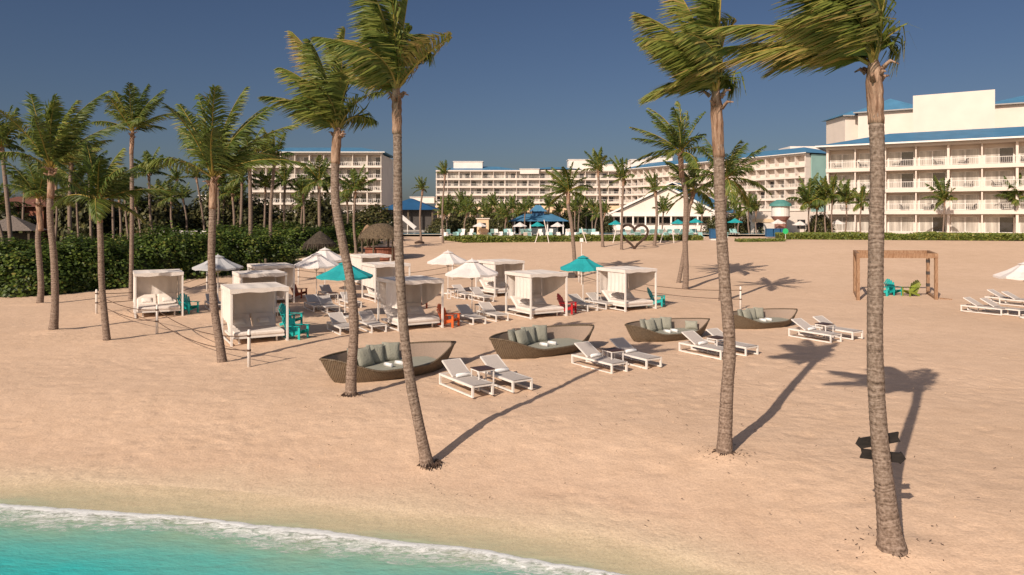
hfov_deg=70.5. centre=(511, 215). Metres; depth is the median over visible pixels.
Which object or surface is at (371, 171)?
window
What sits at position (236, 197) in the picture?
palm tree
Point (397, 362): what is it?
rolled towel
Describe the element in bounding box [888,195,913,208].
window
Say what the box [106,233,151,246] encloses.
shrub
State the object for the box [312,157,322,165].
window
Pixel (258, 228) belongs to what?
shrub
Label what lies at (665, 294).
rope
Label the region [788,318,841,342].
sun lounger
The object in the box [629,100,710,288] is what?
palm tree
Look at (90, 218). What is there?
palm tree
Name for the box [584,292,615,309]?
sun lounger
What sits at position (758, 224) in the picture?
window
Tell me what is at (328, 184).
palm tree
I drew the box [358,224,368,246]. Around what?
thatched umbrella
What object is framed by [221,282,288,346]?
cabana
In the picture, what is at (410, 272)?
rope
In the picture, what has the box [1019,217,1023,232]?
window
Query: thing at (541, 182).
window
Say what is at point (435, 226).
terrace shrub
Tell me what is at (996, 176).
window
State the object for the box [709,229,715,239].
blue bin
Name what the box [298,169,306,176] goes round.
window
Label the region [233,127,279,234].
palm tree
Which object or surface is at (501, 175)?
window
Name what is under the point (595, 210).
palm tree
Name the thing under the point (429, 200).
roof block
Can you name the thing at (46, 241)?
shrub
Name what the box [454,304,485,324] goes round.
sun lounger
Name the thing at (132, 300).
rope
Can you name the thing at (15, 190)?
palm tree
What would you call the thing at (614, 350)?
side table
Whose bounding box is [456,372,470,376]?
rolled towel
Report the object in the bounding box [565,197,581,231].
palm tree
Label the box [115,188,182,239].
broad tree
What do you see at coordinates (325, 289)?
sun lounger
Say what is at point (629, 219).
window
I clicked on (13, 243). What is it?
shrub
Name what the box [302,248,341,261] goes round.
beach umbrella
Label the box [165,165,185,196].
palm tree
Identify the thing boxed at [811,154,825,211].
end wall panel
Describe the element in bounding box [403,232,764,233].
pool water
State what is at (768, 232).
blue counter
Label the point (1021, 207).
window
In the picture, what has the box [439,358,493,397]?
sun lounger
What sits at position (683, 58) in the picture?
palm tree
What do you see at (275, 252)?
hedge shrub
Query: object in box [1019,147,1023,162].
window
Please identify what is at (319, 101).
palm tree
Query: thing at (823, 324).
side table
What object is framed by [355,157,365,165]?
window
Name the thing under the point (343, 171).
window
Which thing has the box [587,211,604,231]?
terrace shrub
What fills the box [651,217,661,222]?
window
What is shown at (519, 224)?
beach umbrella
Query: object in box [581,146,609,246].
palm tree
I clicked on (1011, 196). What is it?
palm tree
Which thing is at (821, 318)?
sun lounger
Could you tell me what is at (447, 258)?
beach umbrella
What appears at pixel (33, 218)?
window
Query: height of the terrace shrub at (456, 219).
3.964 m
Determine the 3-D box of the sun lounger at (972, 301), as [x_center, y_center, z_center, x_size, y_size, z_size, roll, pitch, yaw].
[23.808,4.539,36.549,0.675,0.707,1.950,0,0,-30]
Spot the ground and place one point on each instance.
(262, 437)
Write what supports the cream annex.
on the ground
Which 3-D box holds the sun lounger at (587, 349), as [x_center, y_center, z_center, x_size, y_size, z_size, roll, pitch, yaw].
[2.793,4.539,23.326,0.675,0.707,1.950,0,0,-35]
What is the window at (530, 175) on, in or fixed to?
in the hotel at (518, 186)
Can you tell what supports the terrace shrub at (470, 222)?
on the pool terrace
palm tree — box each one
[0,90,136,329]
[0,105,35,241]
[0,155,86,302]
[0,183,31,241]
[9,170,31,232]
[36,142,185,340]
[42,130,107,237]
[55,166,67,240]
[57,164,87,237]
[65,146,111,240]
[91,82,182,299]
[96,172,138,237]
[110,176,146,239]
[110,182,136,237]
[123,192,154,235]
[129,147,168,233]
[138,84,311,362]
[147,179,167,196]
[154,179,192,228]
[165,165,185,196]
[174,182,195,230]
[180,163,204,229]
[201,171,229,224]
[217,184,245,224]
[218,179,247,227]
[222,166,266,226]
[228,183,258,216]
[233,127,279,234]
[245,130,293,239]
[252,168,280,228]
[257,26,383,396]
[269,164,297,228]
[286,173,316,223]
[291,190,317,226]
[294,154,341,227]
[309,0,451,470]
[322,171,340,224]
[339,164,376,253]
[339,186,363,224]
[411,176,428,240]
[432,198,451,222]
[435,159,450,242]
[440,193,455,228]
[446,199,455,215]
[449,198,464,217]
[455,189,467,214]
[457,193,478,235]
[469,201,478,216]
[477,195,489,211]
[477,200,496,216]
[483,192,498,211]
[490,198,515,228]
[491,202,501,219]
[504,194,518,231]
[511,204,522,217]
[516,195,533,228]
[524,195,534,213]
[539,161,592,277]
[539,194,555,227]
[553,199,563,231]
[557,195,570,209]
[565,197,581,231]
[570,190,584,232]
[578,202,591,228]
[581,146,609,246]
[582,197,595,228]
[588,200,608,231]
[596,199,609,220]
[601,156,634,249]
[629,0,745,455]
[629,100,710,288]
[636,170,663,245]
[651,157,713,282]
[652,193,672,228]
[683,136,771,300]
[692,200,706,231]
[697,0,917,558]
[726,198,731,214]
[727,191,741,215]
[727,202,746,235]
[736,192,755,235]
[741,194,761,235]
[786,172,826,231]
[799,188,823,231]
[806,176,835,231]
[819,174,843,231]
[834,179,856,231]
[845,184,869,231]
[921,175,957,231]
[994,173,1023,232]
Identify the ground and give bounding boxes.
[0,235,1023,574]
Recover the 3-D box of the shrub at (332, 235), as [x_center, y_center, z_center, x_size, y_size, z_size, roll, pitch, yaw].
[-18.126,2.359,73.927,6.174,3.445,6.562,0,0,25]
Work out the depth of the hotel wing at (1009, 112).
123.05 m
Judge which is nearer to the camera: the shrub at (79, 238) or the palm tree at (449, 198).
the shrub at (79, 238)
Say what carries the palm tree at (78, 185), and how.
on the ground
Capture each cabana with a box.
[133,269,183,317]
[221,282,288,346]
[232,269,286,315]
[247,263,294,302]
[350,253,391,287]
[361,261,410,302]
[377,275,443,330]
[475,259,524,296]
[505,269,567,318]
[596,266,656,311]
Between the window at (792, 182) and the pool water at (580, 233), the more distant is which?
the window at (792, 182)
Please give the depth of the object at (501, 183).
289.65 m
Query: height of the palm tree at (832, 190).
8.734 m
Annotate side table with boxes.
[327,292,337,302]
[447,288,457,298]
[470,365,494,390]
[475,304,487,315]
[602,347,623,368]
[707,335,722,354]
[815,322,833,338]
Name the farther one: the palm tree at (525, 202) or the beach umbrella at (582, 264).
the palm tree at (525, 202)
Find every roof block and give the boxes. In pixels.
[410,197,435,203]
[453,161,483,167]
[519,169,539,173]
[567,159,589,169]
[590,164,628,169]
[628,159,646,166]
[645,157,672,163]
[779,146,819,149]
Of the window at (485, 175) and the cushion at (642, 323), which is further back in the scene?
the window at (485, 175)
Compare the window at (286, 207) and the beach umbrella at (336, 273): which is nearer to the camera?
the beach umbrella at (336, 273)
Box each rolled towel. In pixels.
[384,362,392,367]
[394,360,402,364]
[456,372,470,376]
[495,367,508,372]
[539,342,548,346]
[547,341,556,344]
[590,353,601,357]
[625,348,636,352]
[698,341,707,344]
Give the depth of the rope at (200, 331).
26.57 m
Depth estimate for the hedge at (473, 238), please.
85.74 m
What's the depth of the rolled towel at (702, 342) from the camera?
25.64 m
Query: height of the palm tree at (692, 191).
9.298 m
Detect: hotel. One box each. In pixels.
[252,148,392,212]
[436,170,619,219]
[616,147,825,213]
[815,126,1023,232]
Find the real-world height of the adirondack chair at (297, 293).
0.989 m
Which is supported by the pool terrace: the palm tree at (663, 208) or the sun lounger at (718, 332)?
the palm tree at (663, 208)
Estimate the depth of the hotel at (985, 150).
101.88 m
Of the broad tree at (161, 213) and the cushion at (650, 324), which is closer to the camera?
the cushion at (650, 324)
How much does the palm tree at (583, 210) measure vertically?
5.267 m
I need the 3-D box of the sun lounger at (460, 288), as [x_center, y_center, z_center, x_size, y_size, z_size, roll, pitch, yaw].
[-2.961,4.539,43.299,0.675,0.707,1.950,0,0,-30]
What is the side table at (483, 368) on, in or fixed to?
on the ground
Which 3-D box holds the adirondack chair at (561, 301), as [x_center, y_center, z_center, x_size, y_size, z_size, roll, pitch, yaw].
[2.728,4.406,36.467,0.925,0.989,0.710,0,0,25]
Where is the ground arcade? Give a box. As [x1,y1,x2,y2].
[435,206,619,217]
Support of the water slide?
on the pool terrace
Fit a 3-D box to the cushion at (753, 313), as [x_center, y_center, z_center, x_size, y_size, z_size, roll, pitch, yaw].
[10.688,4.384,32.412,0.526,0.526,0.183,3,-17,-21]
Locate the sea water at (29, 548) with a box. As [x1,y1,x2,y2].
[0,497,606,574]
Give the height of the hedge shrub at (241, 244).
4.428 m
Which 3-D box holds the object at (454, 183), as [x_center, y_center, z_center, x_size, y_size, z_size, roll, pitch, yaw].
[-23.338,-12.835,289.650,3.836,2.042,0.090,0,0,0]
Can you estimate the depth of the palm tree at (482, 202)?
110.85 m
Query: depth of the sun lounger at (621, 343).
24.03 m
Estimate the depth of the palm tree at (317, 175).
77.01 m
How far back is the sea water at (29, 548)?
11.27 m
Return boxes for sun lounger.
[204,293,220,310]
[304,294,326,311]
[317,295,339,313]
[318,284,336,297]
[327,312,348,334]
[339,292,361,307]
[358,310,386,332]
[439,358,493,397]
[451,284,474,299]
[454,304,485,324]
[468,287,493,301]
[477,302,508,321]
[477,354,532,392]
[568,294,597,311]
[571,341,627,373]
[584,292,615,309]
[607,337,661,368]
[679,330,722,359]
[704,328,758,355]
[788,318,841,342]
[811,315,862,339]
[960,297,1008,315]
[977,298,1023,315]
[985,289,1023,305]
[999,291,1023,306]
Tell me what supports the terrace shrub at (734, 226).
on the pool terrace
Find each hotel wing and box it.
[853,99,912,138]
[995,96,1023,127]
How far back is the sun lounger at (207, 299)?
38.64 m
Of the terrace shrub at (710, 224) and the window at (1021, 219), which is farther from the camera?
the terrace shrub at (710, 224)
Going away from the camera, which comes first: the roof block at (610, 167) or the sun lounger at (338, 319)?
the sun lounger at (338, 319)
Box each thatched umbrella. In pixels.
[301,231,339,251]
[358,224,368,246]
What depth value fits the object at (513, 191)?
289.65 m
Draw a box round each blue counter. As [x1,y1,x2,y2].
[765,228,772,236]
[772,228,779,236]
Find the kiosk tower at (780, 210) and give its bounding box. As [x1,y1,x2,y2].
[769,200,791,228]
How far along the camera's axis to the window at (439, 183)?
289.65 m
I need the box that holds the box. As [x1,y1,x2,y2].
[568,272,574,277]
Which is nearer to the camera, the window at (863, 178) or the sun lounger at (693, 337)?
the sun lounger at (693, 337)
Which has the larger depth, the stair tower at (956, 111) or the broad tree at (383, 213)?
the stair tower at (956, 111)
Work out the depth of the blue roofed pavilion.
129.00 m
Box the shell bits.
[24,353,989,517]
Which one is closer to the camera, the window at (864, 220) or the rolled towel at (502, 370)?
the rolled towel at (502, 370)
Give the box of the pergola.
[853,250,937,299]
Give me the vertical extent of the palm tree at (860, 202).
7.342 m
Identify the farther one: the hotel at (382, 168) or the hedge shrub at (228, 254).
the hotel at (382, 168)
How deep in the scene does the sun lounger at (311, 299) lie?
38.11 m
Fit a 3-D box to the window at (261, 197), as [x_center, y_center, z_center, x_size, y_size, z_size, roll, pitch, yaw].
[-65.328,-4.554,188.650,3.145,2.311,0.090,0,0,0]
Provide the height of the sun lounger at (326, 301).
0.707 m
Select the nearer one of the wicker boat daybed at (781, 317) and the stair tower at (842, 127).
the wicker boat daybed at (781, 317)
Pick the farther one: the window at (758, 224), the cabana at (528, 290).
the window at (758, 224)
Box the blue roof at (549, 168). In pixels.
[535,167,581,169]
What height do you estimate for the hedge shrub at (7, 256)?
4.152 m
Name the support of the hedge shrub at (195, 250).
on the ground
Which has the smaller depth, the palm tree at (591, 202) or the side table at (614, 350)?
the side table at (614, 350)
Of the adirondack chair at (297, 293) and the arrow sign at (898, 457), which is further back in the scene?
the adirondack chair at (297, 293)
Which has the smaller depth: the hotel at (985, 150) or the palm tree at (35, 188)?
the palm tree at (35, 188)
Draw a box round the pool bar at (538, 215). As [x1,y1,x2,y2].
[511,205,567,233]
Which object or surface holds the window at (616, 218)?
in the restaurant
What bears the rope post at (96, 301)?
on the ground
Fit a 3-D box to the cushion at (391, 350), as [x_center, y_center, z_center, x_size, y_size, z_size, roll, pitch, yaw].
[-3.846,4.306,23.018,0.604,0.604,0.209,6,-19,-28]
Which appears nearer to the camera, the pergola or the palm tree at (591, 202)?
the pergola
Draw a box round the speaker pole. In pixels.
[580,238,582,284]
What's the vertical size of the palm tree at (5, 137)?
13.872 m
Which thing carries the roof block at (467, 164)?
on the blue roof at (493, 168)
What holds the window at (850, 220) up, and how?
in the hotel at (985, 150)
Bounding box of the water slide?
[391,216,415,231]
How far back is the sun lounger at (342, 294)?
39.39 m
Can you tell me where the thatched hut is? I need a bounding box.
[0,215,46,244]
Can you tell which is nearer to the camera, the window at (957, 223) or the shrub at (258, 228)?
the shrub at (258, 228)
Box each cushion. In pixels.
[357,345,374,366]
[366,344,384,362]
[382,342,399,360]
[508,329,516,341]
[515,327,529,344]
[521,326,536,342]
[532,325,547,340]
[640,319,646,328]
[645,318,656,330]
[650,318,662,329]
[660,317,671,328]
[685,320,697,328]
[737,309,743,316]
[742,308,751,318]
[746,308,755,318]
[753,307,763,318]
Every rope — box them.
[97,303,151,320]
[98,275,205,293]
[98,282,206,302]
[98,294,145,309]
[157,310,246,336]
[157,321,246,350]
[299,266,450,272]
[580,275,719,298]
[591,272,738,290]
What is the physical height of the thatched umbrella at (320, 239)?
3.121 m
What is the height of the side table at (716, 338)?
0.588 m
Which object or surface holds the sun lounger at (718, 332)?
on the ground
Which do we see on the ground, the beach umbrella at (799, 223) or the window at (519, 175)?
the beach umbrella at (799, 223)
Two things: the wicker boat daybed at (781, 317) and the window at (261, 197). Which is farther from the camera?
the window at (261, 197)
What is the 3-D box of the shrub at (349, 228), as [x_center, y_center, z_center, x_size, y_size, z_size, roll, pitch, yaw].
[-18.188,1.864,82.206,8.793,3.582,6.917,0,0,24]
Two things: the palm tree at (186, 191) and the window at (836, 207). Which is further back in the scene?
the window at (836, 207)
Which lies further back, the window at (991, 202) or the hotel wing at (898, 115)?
the hotel wing at (898, 115)
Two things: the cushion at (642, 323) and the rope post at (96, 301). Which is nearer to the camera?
the cushion at (642, 323)
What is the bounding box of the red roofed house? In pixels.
[0,197,47,238]
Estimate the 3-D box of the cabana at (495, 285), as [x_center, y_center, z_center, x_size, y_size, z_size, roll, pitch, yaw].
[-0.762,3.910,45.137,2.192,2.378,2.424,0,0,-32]
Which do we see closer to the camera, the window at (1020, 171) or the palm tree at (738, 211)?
the window at (1020, 171)
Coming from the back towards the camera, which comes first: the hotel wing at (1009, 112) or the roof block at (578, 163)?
the roof block at (578, 163)
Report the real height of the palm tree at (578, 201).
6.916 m
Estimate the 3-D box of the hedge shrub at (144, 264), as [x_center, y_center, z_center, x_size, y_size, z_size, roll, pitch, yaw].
[-27.430,3.328,52.259,6.377,3.640,5.541,0,0,-32]
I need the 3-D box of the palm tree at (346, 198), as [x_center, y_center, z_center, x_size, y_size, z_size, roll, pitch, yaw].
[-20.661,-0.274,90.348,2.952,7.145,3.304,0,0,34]
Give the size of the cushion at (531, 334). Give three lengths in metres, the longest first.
0.623 x 0.623 x 0.216 m
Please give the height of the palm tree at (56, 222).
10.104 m
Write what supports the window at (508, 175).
in the hotel at (518, 186)
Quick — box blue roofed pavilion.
[385,198,438,229]
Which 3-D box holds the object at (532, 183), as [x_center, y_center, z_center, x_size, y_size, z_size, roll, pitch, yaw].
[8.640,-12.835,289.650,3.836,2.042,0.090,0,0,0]
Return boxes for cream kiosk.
[476,218,489,235]
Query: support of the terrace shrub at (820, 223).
on the ground
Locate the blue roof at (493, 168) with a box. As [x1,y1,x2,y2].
[435,167,517,170]
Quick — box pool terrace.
[403,230,908,234]
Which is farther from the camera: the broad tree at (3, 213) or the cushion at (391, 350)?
the broad tree at (3, 213)
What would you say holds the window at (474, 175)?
in the hotel at (518, 186)
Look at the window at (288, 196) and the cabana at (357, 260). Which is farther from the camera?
the window at (288, 196)
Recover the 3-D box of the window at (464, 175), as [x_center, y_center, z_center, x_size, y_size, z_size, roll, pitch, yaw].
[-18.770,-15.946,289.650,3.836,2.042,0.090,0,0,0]
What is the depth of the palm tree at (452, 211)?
108.44 m
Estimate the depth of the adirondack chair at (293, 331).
28.98 m
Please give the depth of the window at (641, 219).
126.15 m
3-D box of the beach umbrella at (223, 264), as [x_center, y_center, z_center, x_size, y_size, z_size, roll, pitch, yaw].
[-16.484,3.520,40.650,2.476,2.760,2.476,0,0,-42]
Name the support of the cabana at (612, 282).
on the ground
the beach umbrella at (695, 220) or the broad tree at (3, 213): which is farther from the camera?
the beach umbrella at (695, 220)
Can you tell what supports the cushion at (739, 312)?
on the wicker boat daybed at (781, 317)
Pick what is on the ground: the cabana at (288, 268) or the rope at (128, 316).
the cabana at (288, 268)
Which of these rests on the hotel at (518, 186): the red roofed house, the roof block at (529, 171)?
the roof block at (529, 171)
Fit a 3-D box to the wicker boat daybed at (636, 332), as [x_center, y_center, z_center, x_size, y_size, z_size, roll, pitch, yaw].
[6.277,4.574,29.092,4.140,0.691,1.636,0,0,-24]
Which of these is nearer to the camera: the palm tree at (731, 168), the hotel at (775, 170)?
the palm tree at (731, 168)
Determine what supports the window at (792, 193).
in the hotel at (775, 170)
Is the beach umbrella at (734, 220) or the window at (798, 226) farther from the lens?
the window at (798, 226)
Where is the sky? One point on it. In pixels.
(517, 84)
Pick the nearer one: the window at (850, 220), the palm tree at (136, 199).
the palm tree at (136, 199)
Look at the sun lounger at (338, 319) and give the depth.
30.91 m
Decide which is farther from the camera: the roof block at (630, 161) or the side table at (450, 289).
the roof block at (630, 161)
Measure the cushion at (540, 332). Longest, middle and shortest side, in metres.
0.623 x 0.623 x 0.216 m
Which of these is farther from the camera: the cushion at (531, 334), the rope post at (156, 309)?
the rope post at (156, 309)
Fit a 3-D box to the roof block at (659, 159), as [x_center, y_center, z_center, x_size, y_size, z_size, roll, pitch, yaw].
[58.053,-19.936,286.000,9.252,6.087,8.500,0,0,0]
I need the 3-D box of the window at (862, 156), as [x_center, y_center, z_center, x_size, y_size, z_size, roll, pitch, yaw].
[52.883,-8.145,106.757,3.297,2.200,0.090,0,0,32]
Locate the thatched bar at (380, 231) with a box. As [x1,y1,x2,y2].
[357,223,404,260]
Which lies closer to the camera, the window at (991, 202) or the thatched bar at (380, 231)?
the thatched bar at (380, 231)
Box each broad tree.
[0,199,35,232]
[43,179,119,241]
[106,199,123,237]
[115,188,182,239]
[169,202,201,230]
[187,186,229,230]
[206,191,274,230]
[263,205,305,226]
[292,191,348,229]
[321,210,388,227]
[355,201,403,231]
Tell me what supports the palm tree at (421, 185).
on the ground
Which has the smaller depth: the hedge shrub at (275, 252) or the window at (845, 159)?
the hedge shrub at (275, 252)
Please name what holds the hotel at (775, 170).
on the ground
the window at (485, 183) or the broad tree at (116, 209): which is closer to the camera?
the broad tree at (116, 209)
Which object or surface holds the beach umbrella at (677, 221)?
on the ground
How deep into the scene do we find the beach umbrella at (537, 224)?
97.63 m
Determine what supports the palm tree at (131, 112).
on the ground
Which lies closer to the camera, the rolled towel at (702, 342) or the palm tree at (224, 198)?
the rolled towel at (702, 342)
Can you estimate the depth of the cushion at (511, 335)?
25.31 m
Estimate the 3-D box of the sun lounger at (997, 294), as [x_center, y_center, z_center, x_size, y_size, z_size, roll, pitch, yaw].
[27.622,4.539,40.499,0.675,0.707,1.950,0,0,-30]
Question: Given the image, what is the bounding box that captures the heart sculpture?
[623,224,648,248]
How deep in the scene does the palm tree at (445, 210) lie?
101.06 m
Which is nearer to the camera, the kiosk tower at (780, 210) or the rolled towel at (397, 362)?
the rolled towel at (397, 362)
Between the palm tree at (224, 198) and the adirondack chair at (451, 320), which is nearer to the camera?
the adirondack chair at (451, 320)
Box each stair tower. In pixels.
[821,111,857,143]
[913,89,994,131]
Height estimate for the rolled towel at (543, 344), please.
0.131 m
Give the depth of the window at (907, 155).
104.65 m
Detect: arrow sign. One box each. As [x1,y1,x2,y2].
[855,432,900,448]
[860,448,905,463]
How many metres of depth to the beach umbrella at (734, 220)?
97.52 m
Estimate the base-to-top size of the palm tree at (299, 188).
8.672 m
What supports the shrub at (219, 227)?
on the ground
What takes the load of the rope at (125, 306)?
attached to the rope post at (96, 301)
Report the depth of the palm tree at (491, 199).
108.01 m
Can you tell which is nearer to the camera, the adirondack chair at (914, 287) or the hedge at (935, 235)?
the adirondack chair at (914, 287)
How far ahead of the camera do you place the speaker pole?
50.53 m
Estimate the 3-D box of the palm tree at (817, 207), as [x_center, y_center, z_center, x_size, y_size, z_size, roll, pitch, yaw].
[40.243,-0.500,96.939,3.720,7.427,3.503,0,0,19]
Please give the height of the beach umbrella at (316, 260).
2.815 m
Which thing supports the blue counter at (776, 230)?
on the ground
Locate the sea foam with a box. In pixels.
[0,504,624,574]
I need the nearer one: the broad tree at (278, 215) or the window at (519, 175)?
the broad tree at (278, 215)
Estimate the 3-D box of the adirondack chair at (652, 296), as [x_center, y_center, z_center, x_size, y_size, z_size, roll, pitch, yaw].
[7.836,4.406,39.517,0.925,0.989,0.710,0,0,25]
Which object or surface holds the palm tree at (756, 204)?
on the pool terrace
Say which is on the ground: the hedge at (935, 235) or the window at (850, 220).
the hedge at (935, 235)
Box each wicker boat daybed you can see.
[319,341,455,382]
[489,324,593,358]
[624,318,709,341]
[733,308,797,328]
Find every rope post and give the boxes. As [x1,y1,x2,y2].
[95,289,97,313]
[155,305,158,333]
[206,272,207,290]
[247,329,250,366]
[739,286,741,308]
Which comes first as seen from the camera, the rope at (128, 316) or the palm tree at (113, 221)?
the rope at (128, 316)
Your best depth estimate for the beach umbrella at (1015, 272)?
34.46 m
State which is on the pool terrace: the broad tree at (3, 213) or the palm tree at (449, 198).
the palm tree at (449, 198)
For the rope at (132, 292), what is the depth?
38.16 m
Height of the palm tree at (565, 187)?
9.135 m
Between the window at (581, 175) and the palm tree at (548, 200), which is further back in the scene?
the window at (581, 175)
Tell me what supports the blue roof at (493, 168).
on the hotel at (518, 186)
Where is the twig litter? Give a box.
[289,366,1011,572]
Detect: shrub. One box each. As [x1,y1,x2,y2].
[0,235,33,250]
[0,237,64,297]
[0,240,31,296]
[9,232,59,253]
[20,240,88,294]
[48,227,126,291]
[62,229,115,248]
[70,227,142,290]
[96,239,178,269]
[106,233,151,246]
[128,220,190,279]
[151,220,229,278]
[191,219,241,237]
[199,227,253,275]
[216,222,265,270]
[246,227,299,264]
[247,220,289,235]
[265,220,327,255]
[315,222,364,253]
[331,216,386,245]
[423,216,459,235]
[449,210,464,229]
[458,215,481,232]
[483,209,497,232]
[494,215,518,232]
[553,211,579,232]
[572,211,590,231]
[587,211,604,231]
[599,213,614,231]
[702,213,727,232]
[726,215,746,235]
[740,211,764,232]
[804,211,835,232]
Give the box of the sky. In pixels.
[0,0,1023,210]
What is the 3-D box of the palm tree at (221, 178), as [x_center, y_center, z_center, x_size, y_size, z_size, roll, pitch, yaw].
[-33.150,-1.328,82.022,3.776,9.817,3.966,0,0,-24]
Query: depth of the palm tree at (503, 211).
99.15 m
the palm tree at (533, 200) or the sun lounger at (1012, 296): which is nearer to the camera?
the sun lounger at (1012, 296)
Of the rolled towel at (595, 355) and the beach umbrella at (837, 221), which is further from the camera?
the beach umbrella at (837, 221)
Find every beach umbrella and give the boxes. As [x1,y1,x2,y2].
[192,255,242,301]
[294,252,338,293]
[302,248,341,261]
[316,263,372,317]
[427,251,466,293]
[445,259,497,313]
[473,222,486,226]
[513,222,526,226]
[531,221,543,233]
[551,222,563,231]
[560,255,603,299]
[608,220,620,234]
[671,219,682,224]
[689,218,702,232]
[727,218,742,223]
[770,219,785,224]
[792,221,807,224]
[833,219,844,231]
[993,262,1023,318]
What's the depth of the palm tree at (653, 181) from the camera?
79.93 m
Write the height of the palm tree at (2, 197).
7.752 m
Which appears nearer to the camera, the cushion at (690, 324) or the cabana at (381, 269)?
the cushion at (690, 324)
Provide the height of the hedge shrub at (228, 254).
4.278 m
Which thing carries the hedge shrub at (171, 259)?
on the ground
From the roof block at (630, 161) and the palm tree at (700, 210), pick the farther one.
the roof block at (630, 161)
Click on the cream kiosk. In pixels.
(483, 230)
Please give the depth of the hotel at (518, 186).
289.63 m
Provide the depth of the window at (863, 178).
107.21 m
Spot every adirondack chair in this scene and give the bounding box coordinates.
[177,293,199,313]
[278,303,302,325]
[282,313,309,339]
[290,284,306,297]
[436,303,460,327]
[557,293,576,313]
[647,287,665,306]
[884,278,901,295]
[884,286,889,295]
[902,280,920,296]
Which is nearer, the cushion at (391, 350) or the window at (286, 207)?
the cushion at (391, 350)
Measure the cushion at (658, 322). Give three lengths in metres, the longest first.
0.526 x 0.526 x 0.183 m
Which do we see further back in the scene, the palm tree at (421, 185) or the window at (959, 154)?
the window at (959, 154)
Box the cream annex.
[742,212,827,232]
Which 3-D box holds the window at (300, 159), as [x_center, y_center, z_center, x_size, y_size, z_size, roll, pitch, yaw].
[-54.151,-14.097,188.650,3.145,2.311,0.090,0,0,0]
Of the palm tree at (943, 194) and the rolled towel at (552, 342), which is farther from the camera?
the palm tree at (943, 194)
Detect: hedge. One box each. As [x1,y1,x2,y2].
[444,235,465,241]
[461,234,703,242]
[734,238,785,241]
[774,231,1023,240]
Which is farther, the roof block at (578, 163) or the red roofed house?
the roof block at (578, 163)
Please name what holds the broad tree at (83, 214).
on the ground
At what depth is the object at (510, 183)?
289.65 m
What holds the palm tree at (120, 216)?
on the ground
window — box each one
[29,216,36,224]
[255,194,263,201]
[269,194,279,202]
[285,194,293,202]
[285,206,293,212]
[298,157,308,165]
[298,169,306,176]
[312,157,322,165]
[341,157,351,165]
[341,169,350,176]
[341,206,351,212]
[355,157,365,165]
[355,169,365,175]
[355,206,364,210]
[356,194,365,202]
[369,157,380,165]
[369,169,380,176]
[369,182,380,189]
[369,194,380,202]
[437,181,446,185]
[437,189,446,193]
[449,173,457,177]
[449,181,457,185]
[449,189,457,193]
[460,173,469,177]
[460,181,469,185]
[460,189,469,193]
[472,173,480,177]
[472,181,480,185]
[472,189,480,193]
[483,173,492,177]
[483,181,492,185]
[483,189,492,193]
[495,173,503,177]
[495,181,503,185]
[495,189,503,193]
[506,173,515,177]
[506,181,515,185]
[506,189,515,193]
[517,173,526,177]
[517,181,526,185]
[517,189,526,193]
[529,174,537,177]
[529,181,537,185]
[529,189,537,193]
[540,173,549,177]
[540,181,549,184]
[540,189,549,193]
[575,173,583,177]
[586,173,595,177]
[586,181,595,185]
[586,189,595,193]
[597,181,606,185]
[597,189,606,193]
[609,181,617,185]
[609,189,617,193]
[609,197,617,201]
[615,217,624,222]
[627,217,636,222]
[639,217,648,222]
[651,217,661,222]
[664,217,673,222]
[756,222,762,228]
[790,180,794,186]
[790,191,794,196]
[797,220,804,228]
[830,154,853,168]
[830,175,853,188]
[830,196,853,209]
[830,217,853,230]
[859,153,869,167]
[859,174,869,188]
[861,217,868,230]
[888,151,913,166]
[888,173,913,188]
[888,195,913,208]
[888,217,913,231]
[919,150,945,165]
[919,172,945,187]
[919,194,945,209]
[919,217,945,231]
[951,148,978,164]
[951,171,978,186]
[951,194,978,209]
[951,217,978,232]
[985,147,1013,163]
[985,170,1013,186]
[985,194,1013,209]
[985,217,1013,232]
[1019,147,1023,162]
[1019,170,1023,185]
[1019,193,1023,209]
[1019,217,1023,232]
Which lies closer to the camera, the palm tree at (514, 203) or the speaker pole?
the speaker pole
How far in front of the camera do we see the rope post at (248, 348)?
23.41 m
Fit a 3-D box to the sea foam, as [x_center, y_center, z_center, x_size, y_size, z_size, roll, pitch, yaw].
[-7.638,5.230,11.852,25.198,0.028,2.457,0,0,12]
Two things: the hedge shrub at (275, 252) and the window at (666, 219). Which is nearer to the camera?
the hedge shrub at (275, 252)
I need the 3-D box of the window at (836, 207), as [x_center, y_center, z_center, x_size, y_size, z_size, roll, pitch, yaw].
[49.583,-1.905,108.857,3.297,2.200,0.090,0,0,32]
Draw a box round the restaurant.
[599,182,732,230]

